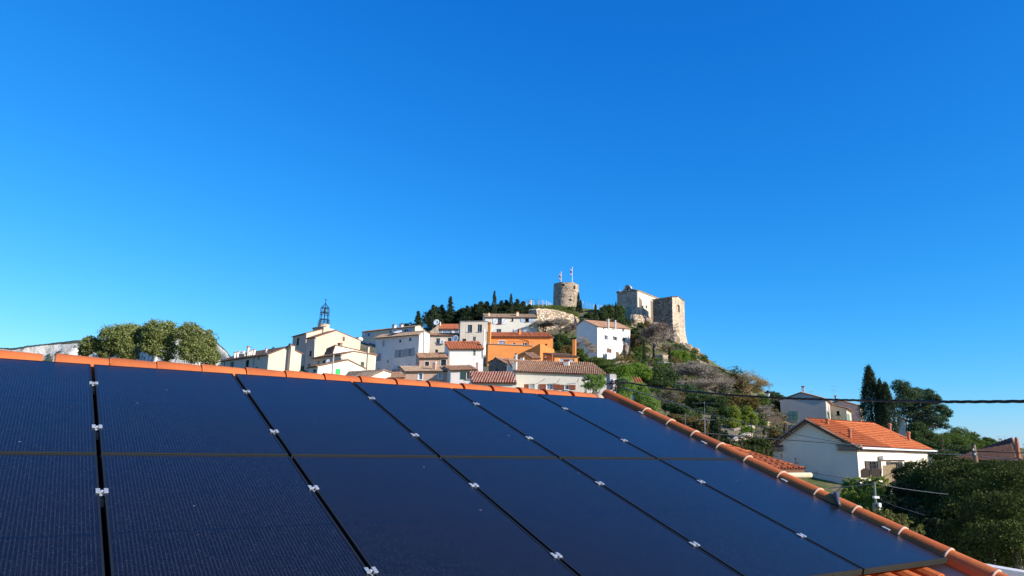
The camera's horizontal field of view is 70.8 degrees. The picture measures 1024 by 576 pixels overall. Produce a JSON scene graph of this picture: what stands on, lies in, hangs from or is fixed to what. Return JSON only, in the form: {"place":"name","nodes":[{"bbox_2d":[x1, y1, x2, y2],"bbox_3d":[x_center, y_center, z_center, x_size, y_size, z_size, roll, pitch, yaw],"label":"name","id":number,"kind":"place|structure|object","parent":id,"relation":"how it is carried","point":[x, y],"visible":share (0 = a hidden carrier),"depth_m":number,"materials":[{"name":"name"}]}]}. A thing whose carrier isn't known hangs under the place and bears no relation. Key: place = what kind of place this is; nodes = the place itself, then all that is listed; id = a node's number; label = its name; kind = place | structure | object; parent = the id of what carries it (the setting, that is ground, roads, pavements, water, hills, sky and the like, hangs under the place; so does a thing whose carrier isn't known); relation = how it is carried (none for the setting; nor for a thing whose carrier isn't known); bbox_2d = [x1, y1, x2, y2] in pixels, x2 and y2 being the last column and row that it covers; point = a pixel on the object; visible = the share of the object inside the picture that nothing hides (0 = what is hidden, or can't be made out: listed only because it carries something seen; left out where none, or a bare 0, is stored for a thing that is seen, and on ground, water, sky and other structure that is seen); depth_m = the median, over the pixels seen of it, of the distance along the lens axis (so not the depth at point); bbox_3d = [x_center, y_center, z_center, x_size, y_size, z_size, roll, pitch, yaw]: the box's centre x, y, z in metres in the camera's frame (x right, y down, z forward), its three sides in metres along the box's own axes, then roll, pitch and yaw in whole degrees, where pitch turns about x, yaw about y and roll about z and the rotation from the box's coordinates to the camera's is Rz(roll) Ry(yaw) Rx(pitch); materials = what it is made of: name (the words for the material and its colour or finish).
{"place":"outdoors","nodes":[
{"label":"outdoors","id":0,"kind":"place"},
{"bbox_2d":[0,325,230,365],"bbox_3d":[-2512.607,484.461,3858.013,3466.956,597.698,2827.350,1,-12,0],"label":"mountain","id":1,"kind":"structure","parent":0,"point":[49,351],"depth_m":4583.73,"materials":[{"name":"stone"}]},
{"bbox_2d":[0,0,1023,447],"label":"sky","id":2,"kind":"structure","parent":0,"point":[827,190],"materials":[{"name":"blue"}]},
{"bbox_2d":[300,305,1023,498],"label":"hillside","id":3,"kind":"structure","parent":0,"point":[825,485],"depth_m":151.33,"materials":[{"name":"plant"}]},
{"bbox_2d":[76,334,101,356],"bbox_3d":[-32.182,10.518,54.129,2.436,13.915,3.663,1,-12,0],"label":"evergreen tree","id":4,"kind":"object","parent":3,"relation":"on","point":[88,346],"visible":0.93,"depth_m":54.12,"materials":[{"name":"green plant"}]},
{"bbox_2d":[92,320,143,381],"bbox_3d":[-30.192,9.823,53.636,4.357,15.113,4.509,1,-12,0],"label":"evergreen tree","id":5,"kind":"object","parent":3,"relation":"on","point":[122,341],"visible":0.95,"depth_m":53.97,"materials":[{"name":"green plant"}]},
{"bbox_2d":[136,318,178,361],"bbox_3d":[-27.606,9.721,53.782,4.972,15.341,4.156,7,-13,-24],"label":"evergreen tree","id":6,"kind":"object","parent":3,"relation":"on","point":[156,337],"visible":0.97,"depth_m":54.39,"materials":[{"name":"green plant"}]},
{"bbox_2d":[170,319,221,364],"bbox_3d":[-23.818,9.901,53.969,3.228,14.979,4.783,-10,-16,42],"label":"evergreen tree","id":7,"kind":"object","parent":3,"relation":"on","point":[196,345],"visible":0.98,"depth_m":54.22,"materials":[{"name":"green plant"}]},
{"bbox_2d":[219,346,303,371],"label":"row house","id":8,"kind":"structure","parent":3,"relation":"on","point":[273,358],"depth_m":123.08,"materials":[{"name":"paint"}]},
{"bbox_2d":[291,329,321,365],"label":"tall house","id":9,"kind":"structure","parent":3,"relation":"on","point":[299,341],"depth_m":159.98,"materials":[{"name":"beige paint"}]},
{"bbox_2d":[312,299,333,332],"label":"bell tower","id":10,"kind":"structure","parent":9,"relation":"on","point":[324,327],"depth_m":164.08,"materials":[{"name":"metal"}]},
{"bbox_2d":[304,330,361,371],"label":"gabled house","id":11,"kind":"structure","parent":3,"relation":"on","point":[317,345],"depth_m":152.63,"materials":[{"name":"paint"}]},
{"bbox_2d":[307,359,365,374],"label":"gable house","id":12,"kind":"structure","parent":3,"relation":"on","point":[343,367],"depth_m":102.25,"materials":[{"name":"paint"}]},
{"bbox_2d":[312,346,377,369],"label":"lean to house","id":13,"kind":"structure","parent":3,"relation":"on","point":[367,359],"depth_m":121.17,"materials":[{"name":"paint"}]},
{"bbox_2d":[324,345,377,364],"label":"gable house","id":14,"kind":"structure","parent":3,"relation":"on","point":[333,349],"depth_m":133.58,"materials":[{"name":"paint"}]},
{"bbox_2d":[355,369,391,377],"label":"white gable","id":15,"kind":"structure","parent":3,"relation":"on","point":[381,373],"depth_m":89.21,"materials":[{"name":"paint"}]},
{"bbox_2d":[362,324,423,344],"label":"village house","id":16,"kind":"structure","parent":3,"relation":"on","point":[368,336],"depth_m":179.45,"materials":[{"name":"white paint"}]},
{"bbox_2d":[374,330,431,370],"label":"white village house","id":17,"kind":"structure","parent":3,"relation":"on","point":[402,347],"depth_m":141.50,"materials":[{"name":"paint"}]},
{"bbox_2d":[399,362,447,382],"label":"salmon house","id":18,"kind":"structure","parent":3,"relation":"on","point":[433,372],"depth_m":97.51,"materials":[{"name":"paint"}]},
{"bbox_2d":[422,304,442,328],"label":"conifer tree","id":19,"kind":"object","parent":3,"relation":"on","point":[431,315],"visible":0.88,"depth_m":189.80,"materials":[{"name":"green plant"}]},
{"bbox_2d":[416,352,448,365],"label":"peach house","id":20,"kind":"structure","parent":3,"relation":"on","point":[429,358],"depth_m":110.00,"materials":[{"name":"paint"}]},
{"bbox_2d":[429,333,459,352],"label":"cream house","id":21,"kind":"structure","parent":3,"relation":"on","point":[435,345],"depth_m":148.70,"materials":[{"name":"paint"}]},
{"bbox_2d":[438,322,458,332],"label":"red roof house","id":22,"kind":"structure","parent":3,"relation":"on","point":[448,328],"depth_m":161.50,"materials":[{"name":"tile"}]},
{"bbox_2d":[441,296,456,323],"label":"conifer tree","id":23,"kind":"object","parent":3,"relation":"on","point":[450,311],"visible":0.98,"depth_m":192.36,"materials":[{"name":"green plant"}]},
{"bbox_2d":[443,363,477,383],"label":"white house","id":24,"kind":"structure","parent":3,"relation":"on","point":[457,374],"depth_m":95.62,"materials":[{"name":"paint"}]},
{"bbox_2d":[444,329,485,371],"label":"white flue house","id":25,"kind":"structure","parent":3,"relation":"on","point":[471,353],"depth_m":112.24,"materials":[{"name":"paint"}]},
{"bbox_2d":[458,321,487,355],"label":"flat roof house","id":26,"kind":"structure","parent":3,"relation":"on","point":[469,331],"depth_m":148.31,"materials":[{"name":"paint"}]},
{"bbox_2d":[470,371,516,387],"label":"tiled house","id":27,"kind":"structure","parent":3,"relation":"on","point":[500,378],"depth_m":84.39,"materials":[{"name":"tile"}]},
{"bbox_2d":[0,350,1008,575],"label":"tiled roof house","id":28,"kind":"structure","parent":3,"relation":"on","point":[958,564],"depth_m":6.10,"materials":[{"name":"ceramic"}]},
{"bbox_2d":[89,381,642,413],"bbox_3d":[-1.692,0.945,6.136,7.640,0.096,0.074,9,-14,-32],"label":"mounting rail","id":29,"kind":"object","parent":28,"relation":"attached to","point":[95,383],"visible":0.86,"depth_m":5.82,"materials":[{"name":"metal"}]},
{"bbox_2d":[452,388,654,458],"bbox_3d":[0.322,1.286,6.909,1.057,0.038,1.962,9,5,-32],"label":"solar panel","id":30,"kind":"object","parent":29,"relation":"attached to","point":[554,429],"visible":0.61,"depth_m":6.74,"materials":[{"name":"blue glass"}]},
{"bbox_2d":[92,424,706,443],"bbox_3d":[-1.196,1.107,5.318,7.640,0.096,0.074,9,-14,-32],"label":"mounting rail","id":31,"kind":"object","parent":28,"relation":"attached to","point":[275,431],"visible":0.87,"depth_m":5.01,"materials":[{"name":"metal"}]},
{"bbox_2d":[0,358,96,454],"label":"solar panel","id":32,"kind":"object","parent":31,"relation":"attached to","point":[46,407],"visible":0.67,"depth_m":4.59,"materials":[{"name":"blue glass"}]},
{"bbox_2d":[93,364,287,458],"bbox_3d":[-2.387,0.857,5.184,1.057,0.036,1.962,9,5,-32],"label":"solar panel","id":33,"kind":"object","parent":31,"relation":"attached to","point":[147,411],"visible":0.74,"depth_m":4.96,"materials":[{"name":"blue glass"}]},
{"bbox_2d":[235,374,437,458],"bbox_3d":[-1.484,1.000,5.759,1.057,0.036,1.962,9,5,-32],"label":"solar panel","id":34,"kind":"object","parent":31,"relation":"attached to","point":[311,417],"visible":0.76,"depth_m":5.56,"materials":[{"name":"blue glass"}]},
{"bbox_2d":[353,381,556,458],"bbox_3d":[-0.581,1.143,6.334,1.057,0.038,1.962,9,5,-32],"label":"solar panel","id":35,"kind":"object","parent":31,"relation":"attached to","point":[441,422],"visible":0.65,"depth_m":6.15,"materials":[{"name":"blue glass"}]},
{"bbox_2d":[538,394,736,459],"bbox_3d":[1.225,1.429,7.484,1.057,0.038,1.962,9,5,-32],"label":"solar panel","id":36,"kind":"object","parent":31,"relation":"attached to","point":[656,439],"visible":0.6,"depth_m":7.33,"materials":[{"name":"blue glass"}]},
{"bbox_2d":[95,479,787,507],"bbox_3d":[-0.693,1.270,4.488,7.640,0.096,0.074,9,-14,-32],"label":"mounting rail","id":37,"kind":"object","parent":28,"relation":"attached to","point":[105,490],"visible":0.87,"depth_m":4.18,"materials":[{"name":"metal"}]},
{"bbox_2d":[659,459,947,573],"bbox_3d":[2.241,1.759,5.807,1.057,0.036,1.962,9,5,-32],"label":"solar panel","id":38,"kind":"object","parent":37,"relation":"attached to","point":[867,546],"visible":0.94,"depth_m":5.59,"materials":[{"name":"blue glass"}]},
{"bbox_2d":[364,526,890,575],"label":"mounting rail","id":39,"kind":"object","parent":28,"relation":"attached to","point":[372,571],"visible":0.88,"depth_m":3.94,"materials":[{"name":"metal"}]},
{"bbox_2d":[0,454,104,575],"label":"solar panel","id":40,"kind":"object","parent":39,"relation":"attached to","point":[50,518],"visible":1,"depth_m":3.28,"materials":[{"name":"blue glass"}]},
{"bbox_2d":[100,455,371,575],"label":"solar panel","id":41,"kind":"object","parent":39,"relation":"attached to","point":[190,515],"visible":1,"depth_m":3.57,"materials":[{"name":"blue glass"}]},
{"bbox_2d":[292,456,577,575],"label":"solar panel","id":42,"kind":"object","parent":39,"relation":"attached to","point":[414,516],"visible":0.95,"depth_m":4.06,"materials":[{"name":"blue glass"}]},
{"bbox_2d":[442,457,740,575],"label":"solar panel","id":43,"kind":"object","parent":39,"relation":"attached to","point":[581,523],"visible":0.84,"depth_m":4.54,"materials":[{"name":"blue glass"}]},
{"bbox_2d":[561,458,862,575],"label":"solar panel","id":44,"kind":"object","parent":39,"relation":"attached to","point":[737,537],"visible":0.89,"depth_m":5.04,"materials":[{"name":"blue glass"}]},
{"bbox_2d":[487,357,525,371],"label":"ruined stone house","id":45,"kind":"structure","parent":3,"relation":"on","point":[497,364],"depth_m":97.81,"materials":[{"name":"stone"}]},
{"bbox_2d":[485,343,533,365],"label":"orange terrace","id":46,"kind":"structure","parent":3,"relation":"on","point":[493,351],"depth_m":129.29,"materials":[{"name":"paint"}]},
{"bbox_2d":[483,311,537,331],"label":"cream house","id":47,"kind":"structure","parent":3,"relation":"on","point":[513,322],"depth_m":169.78,"materials":[{"name":"paint"}]},
{"bbox_2d":[487,322,552,348],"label":"orange house","id":48,"kind":"structure","parent":3,"relation":"on","point":[537,338],"depth_m":134.70,"materials":[{"name":"paint"}]},
{"bbox_2d":[531,344,553,360],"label":"orange annex","id":49,"kind":"object","parent":3,"relation":"on","point":[539,350],"visible":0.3,"depth_m":127.00,"materials":[{"name":"paint"}]},
{"bbox_2d":[525,304,581,322],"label":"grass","id":50,"kind":"structure","parent":3,"relation":"on","point":[557,307],"depth_m":202.54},
{"bbox_2d":[528,308,580,331],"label":"rampart","id":51,"kind":"object","parent":3,"relation":"on","point":[540,314],"visible":0.23,"depth_m":181.07,"materials":[{"name":"stone"}]},
{"bbox_2d":[507,353,606,393],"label":"broad white house","id":52,"kind":"structure","parent":3,"relation":"on","point":[566,375],"depth_m":87.44,"materials":[{"name":"paint"}]},
{"bbox_2d":[544,317,575,333],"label":"bare tree","id":53,"kind":"object","parent":3,"relation":"on","point":[559,323],"visible":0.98,"depth_m":165.00,"materials":[{"name":"grey plant"}]},
{"bbox_2d":[543,339,578,361],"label":"orange side house","id":54,"kind":"structure","parent":3,"relation":"on","point":[572,357],"depth_m":119.20,"materials":[{"name":"paint"}]},
{"bbox_2d":[553,333,571,351],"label":"tree","id":55,"kind":"object","parent":3,"relation":"on","point":[560,340],"visible":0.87,"depth_m":148.32,"materials":[{"name":"green plant"}]},
{"bbox_2d":[553,282,578,306],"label":"round tower","id":56,"kind":"structure","parent":3,"relation":"on","point":[565,293],"depth_m":210.11,"materials":[{"name":"stone"}]},
{"bbox_2d":[579,373,605,393],"bbox_3d":[6.955,10.370,61.256,2.423,6.272,1.765,1,-12,0],"label":"tree","id":57,"kind":"object","parent":3,"relation":"on","point":[599,382],"visible":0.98,"depth_m":61.50,"materials":[{"name":"green plant"}]},
{"bbox_2d":[575,319,630,359],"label":"white hill house","id":58,"kind":"structure","parent":3,"relation":"on","point":[613,338],"depth_m":156.59,"materials":[{"name":"paint"}]},
{"bbox_2d":[588,356,618,373],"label":"shrub","id":59,"kind":"object","parent":3,"relation":"on","point":[602,364],"visible":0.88,"depth_m":118.01,"materials":[{"name":"green plant"}]},
{"bbox_2d":[598,303,626,321],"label":"round bush","id":60,"kind":"object","parent":3,"relation":"on","point":[607,312],"visible":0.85,"depth_m":185.63,"materials":[{"name":"green plant"}]},
{"bbox_2d":[606,374,627,392],"bbox_3d":[2.948,7.115,19.827,0.605,9.461,0.589,1,-12,0],"label":"concrete pole","id":61,"kind":"object","parent":3,"relation":"on","point":[612,381],"visible":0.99,"depth_m":20.75,"materials":[{"name":"concrete"}]},
{"bbox_2d":[620,386,854,444],"bbox_3d":[13.525,7.558,38.911,3.005,1.401,42.549,-7,-14,33],"label":"overhead wire","id":62,"kind":"object","parent":61,"relation":"attached to","point":[716,415],"visible":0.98,"depth_m":35.45,"materials":[{"name":"metal"}]},
{"bbox_2d":[628,382,1023,402],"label":"power cable","id":63,"kind":"object","parent":61,"relation":"attached to","point":[940,401],"visible":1,"depth_m":12.78,"materials":[{"name":"black rubber"}]},
{"bbox_2d":[617,375,637,398],"bbox_3d":[9.086,10.000,57.215,2.322,6.166,2.082,1,-12,0],"label":"weeping tree","id":64,"kind":"object","parent":3,"relation":"on","point":[626,393],"visible":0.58,"depth_m":57.21,"materials":[{"name":"green plant"}]},
{"bbox_2d":[614,361,653,379],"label":"tree","id":65,"kind":"object","parent":3,"relation":"on","point":[635,370],"visible":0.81,"depth_m":107.37,"materials":[{"name":"green plant"}]},
{"bbox_2d":[632,381,660,409],"bbox_3d":[10.883,10.293,59.182,2.850,5.380,2.256,1,-12,0],"label":"tree","id":66,"kind":"object","parent":3,"relation":"on","point":[652,403],"visible":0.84,"depth_m":59.06,"materials":[{"name":"green plant"}]},
{"bbox_2d":[616,285,687,342],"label":"castle","id":67,"kind":"structure","parent":3,"relation":"on","point":[670,310],"depth_m":193.72,"materials":[{"name":"stone"}]},
{"bbox_2d":[634,322,680,356],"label":"bare tree","id":68,"kind":"object","parent":3,"relation":"on","point":[648,333],"visible":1,"depth_m":162.10,"materials":[{"name":"grey plant"}]},
{"bbox_2d":[647,366,682,387],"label":"tree","id":69,"kind":"object","parent":3,"relation":"on","point":[657,380],"visible":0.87,"depth_m":110.62,"materials":[{"name":"green plant"}]},
{"bbox_2d":[649,387,688,415],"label":"bare tree","id":70,"kind":"object","parent":3,"relation":"on","point":[666,394],"visible":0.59,"depth_m":75.33,"materials":[{"name":"grey plant"}]},
{"bbox_2d":[660,402,690,415],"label":"tree","id":71,"kind":"object","parent":3,"relation":"on","point":[672,408],"visible":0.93,"depth_m":66.63,"materials":[{"name":"green plant"}]},
{"bbox_2d":[667,413,709,435],"bbox_3d":[13.648,11.049,56.300,2.310,2.648,4.664,11,-15,-39],"label":"hedge","id":72,"kind":"object","parent":3,"relation":"on","point":[693,423],"visible":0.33,"depth_m":55.52,"materials":[{"name":"green plant"}]},
{"bbox_2d":[611,316,785,411],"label":"broom","id":73,"kind":"object","parent":3,"relation":"on","point":[693,350],"visible":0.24,"depth_m":154.40,"materials":[{"name":"green plant"}]},
{"bbox_2d":[617,317,780,421],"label":"maquis","id":74,"kind":"object","parent":3,"relation":"on","point":[772,394],"visible":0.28,"depth_m":153.66,"materials":[{"name":"green plant"}]},
{"bbox_2d":[680,363,725,379],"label":"bare tree","id":75,"kind":"object","parent":3,"relation":"on","point":[704,370],"visible":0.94,"depth_m":115.39,"materials":[{"name":"grey plant"}]},
{"bbox_2d":[619,316,787,422],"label":"heath","id":76,"kind":"object","parent":3,"relation":"on","point":[626,359],"visible":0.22,"depth_m":149.83,"materials":[{"name":"green plant"}]},
{"bbox_2d":[683,393,729,415],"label":"tree","id":77,"kind":"object","parent":3,"relation":"on","point":[719,402],"visible":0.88,"depth_m":83.83,"materials":[{"name":"green plant"}]},
{"bbox_2d":[692,378,722,390],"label":"bare tree","id":78,"kind":"object","parent":3,"relation":"on","point":[710,383],"visible":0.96,"depth_m":105.58,"materials":[{"name":"grey plant"}]},
{"bbox_2d":[708,408,721,440],"bbox_3d":[14.379,10.550,50.982,0.955,4.100,0.992,1,-12,0],"label":"cypress tree","id":79,"kind":"object","parent":3,"relation":"on","point":[715,427],"visible":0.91,"depth_m":50.94,"materials":[{"name":"green plant"}]},
{"bbox_2d":[726,405,742,428],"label":"shrub","id":80,"kind":"object","parent":3,"relation":"on","point":[735,413],"visible":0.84,"depth_m":76.49,"materials":[{"name":"green plant"}]},
{"bbox_2d":[727,393,761,410],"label":"tree","id":81,"kind":"object","parent":3,"relation":"on","point":[752,402],"visible":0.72,"depth_m":90.31,"materials":[{"name":"brown plant"}]},
{"bbox_2d":[727,369,773,394],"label":"bare tree","id":82,"kind":"object","parent":3,"relation":"on","point":[757,383],"visible":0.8,"depth_m":114.68,"materials":[{"name":"brown plant"}]},
{"bbox_2d":[741,405,760,425],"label":"shrub","id":83,"kind":"object","parent":3,"relation":"on","point":[747,413],"visible":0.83,"depth_m":77.79,"materials":[{"name":"green plant"}]},
{"bbox_2d":[695,429,812,477],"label":"tiled roof","id":84,"kind":"structure","parent":3,"relation":"on","point":[792,469],"depth_m":18.31,"materials":[{"name":"tile"}]},
{"bbox_2d":[737,434,775,457],"bbox_3d":[16.755,11.668,49.828,2.837,3.045,4.337,-4,-13,24],"label":"shrub","id":85,"kind":"object","parent":3,"relation":"on","point":[764,444],"visible":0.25,"depth_m":50.33,"materials":[{"name":"green plant"}]},
{"bbox_2d":[533,302,1023,465],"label":"scrub","id":86,"kind":"object","parent":3,"relation":"on","point":[770,423],"visible":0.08,"depth_m":127.66,"materials":[{"name":"plant"}]},
{"bbox_2d":[777,386,832,424],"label":"grey gable house","id":87,"kind":"structure","parent":3,"relation":"on","point":[796,411],"depth_m":100.30,"materials":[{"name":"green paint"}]},
{"bbox_2d":[830,404,852,420],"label":"porch house","id":88,"kind":"structure","parent":3,"relation":"on","point":[839,412],"depth_m":104.49,"materials":[{"name":"beige paint"}]},
{"bbox_2d":[832,395,861,421],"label":"pink rear house","id":89,"kind":"structure","parent":3,"relation":"on","point":[853,407],"depth_m":111.42,"materials":[{"name":"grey paint"}]},
{"bbox_2d":[769,418,937,483],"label":"orange roof house","id":90,"kind":"structure","parent":3,"relation":"on","point":[842,461],"depth_m":59.38,"materials":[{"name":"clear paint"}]},
{"bbox_2d":[839,475,888,511],"bbox_3d":[16.884,10.591,34.500,2.018,3.275,3.148,6,-13,-23],"label":"hedge","id":91,"kind":"object","parent":3,"relation":"on","point":[862,495],"visible":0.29,"depth_m":34.45,"materials":[{"name":"green plant"}]},
{"bbox_2d":[856,363,883,423],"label":"cypress tree","id":92,"kind":"object","parent":3,"relation":"on","point":[869,389],"visible":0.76,"depth_m":79.18,"materials":[{"name":"green plant"}]},
{"bbox_2d":[875,381,901,432],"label":"cypress tree","id":93,"kind":"object","parent":3,"relation":"on","point":[885,393],"visible":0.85,"depth_m":76.81,"materials":[{"name":"green plant"}]},
{"bbox_2d":[863,507,924,534],"bbox_3d":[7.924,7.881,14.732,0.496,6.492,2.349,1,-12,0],"label":"shrub","id":94,"kind":"object","parent":3,"relation":"on","point":[891,515],"visible":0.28,"depth_m":14.90,"materials":[{"name":"green plant"}]},
{"bbox_2d":[877,481,952,543],"bbox_3d":[14.203,9.477,25.840,2.001,4.760,7.596,-3,-13,20],"label":"hedge","id":95,"kind":"object","parent":3,"relation":"on","point":[898,496],"visible":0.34,"depth_m":25.69,"materials":[{"name":"green plant"}]},
{"bbox_2d":[890,379,953,430],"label":"pine tree","id":96,"kind":"object","parent":3,"relation":"on","point":[906,391],"visible":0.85,"depth_m":90.38,"materials":[{"name":"green plant"}]},
{"bbox_2d":[903,421,941,444],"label":"tree","id":97,"kind":"object","parent":3,"relation":"on","point":[922,433],"visible":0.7,"depth_m":81.73,"materials":[{"name":"green plant"}]},
{"bbox_2d":[890,456,989,560],"bbox_3d":[16.361,9.349,25.754,3.695,6.408,14.993,-3,-13,20],"label":"hedge","id":98,"kind":"object","parent":3,"relation":"on","point":[934,476],"visible":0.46,"depth_m":26.79,"materials":[{"name":"green plant"}]},
{"bbox_2d":[925,436,971,459],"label":"tree","id":99,"kind":"object","parent":3,"relation":"on","point":[942,446],"visible":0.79,"depth_m":71.49,"materials":[{"name":"green plant"}]},
{"bbox_2d":[937,426,977,446],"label":"tree","id":100,"kind":"object","parent":3,"relation":"on","point":[960,436],"visible":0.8,"depth_m":86.81,"materials":[{"name":"green plant"}]},
{"bbox_2d":[971,444,977,461],"bbox_3d":[24.836,11.134,38.112,0.642,5.642,0.321,4,-12,-13],"label":"wood pole","id":101,"kind":"object","parent":3,"relation":"on","point":[974,453],"visible":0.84,"depth_m":38.55,"materials":[{"name":"wood"}]},
{"bbox_2d":[700,432,1023,453],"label":"overhead wire","id":102,"kind":"object","parent":101,"relation":"attached to","point":[852,444],"visible":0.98,"depth_m":36.20,"materials":[{"name":"black rubber"}]},
{"bbox_2d":[950,458,1023,569],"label":"hedge","id":103,"kind":"object","parent":3,"relation":"on","point":[997,496],"visible":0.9,"depth_m":21.20,"materials":[{"name":"green plant"}]},
{"bbox_2d":[951,437,1022,467],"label":"hip roof house","id":104,"kind":"structure","parent":3,"relation":"on","point":[1011,444],"depth_m":66.19,"materials":[{"name":"beige paint"}]},
{"bbox_2d":[987,564,1023,575],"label":"white wall","id":105,"kind":"structure","parent":3,"relation":"on","point":[1012,571],"depth_m":12.01,"materials":[{"name":"paint"}]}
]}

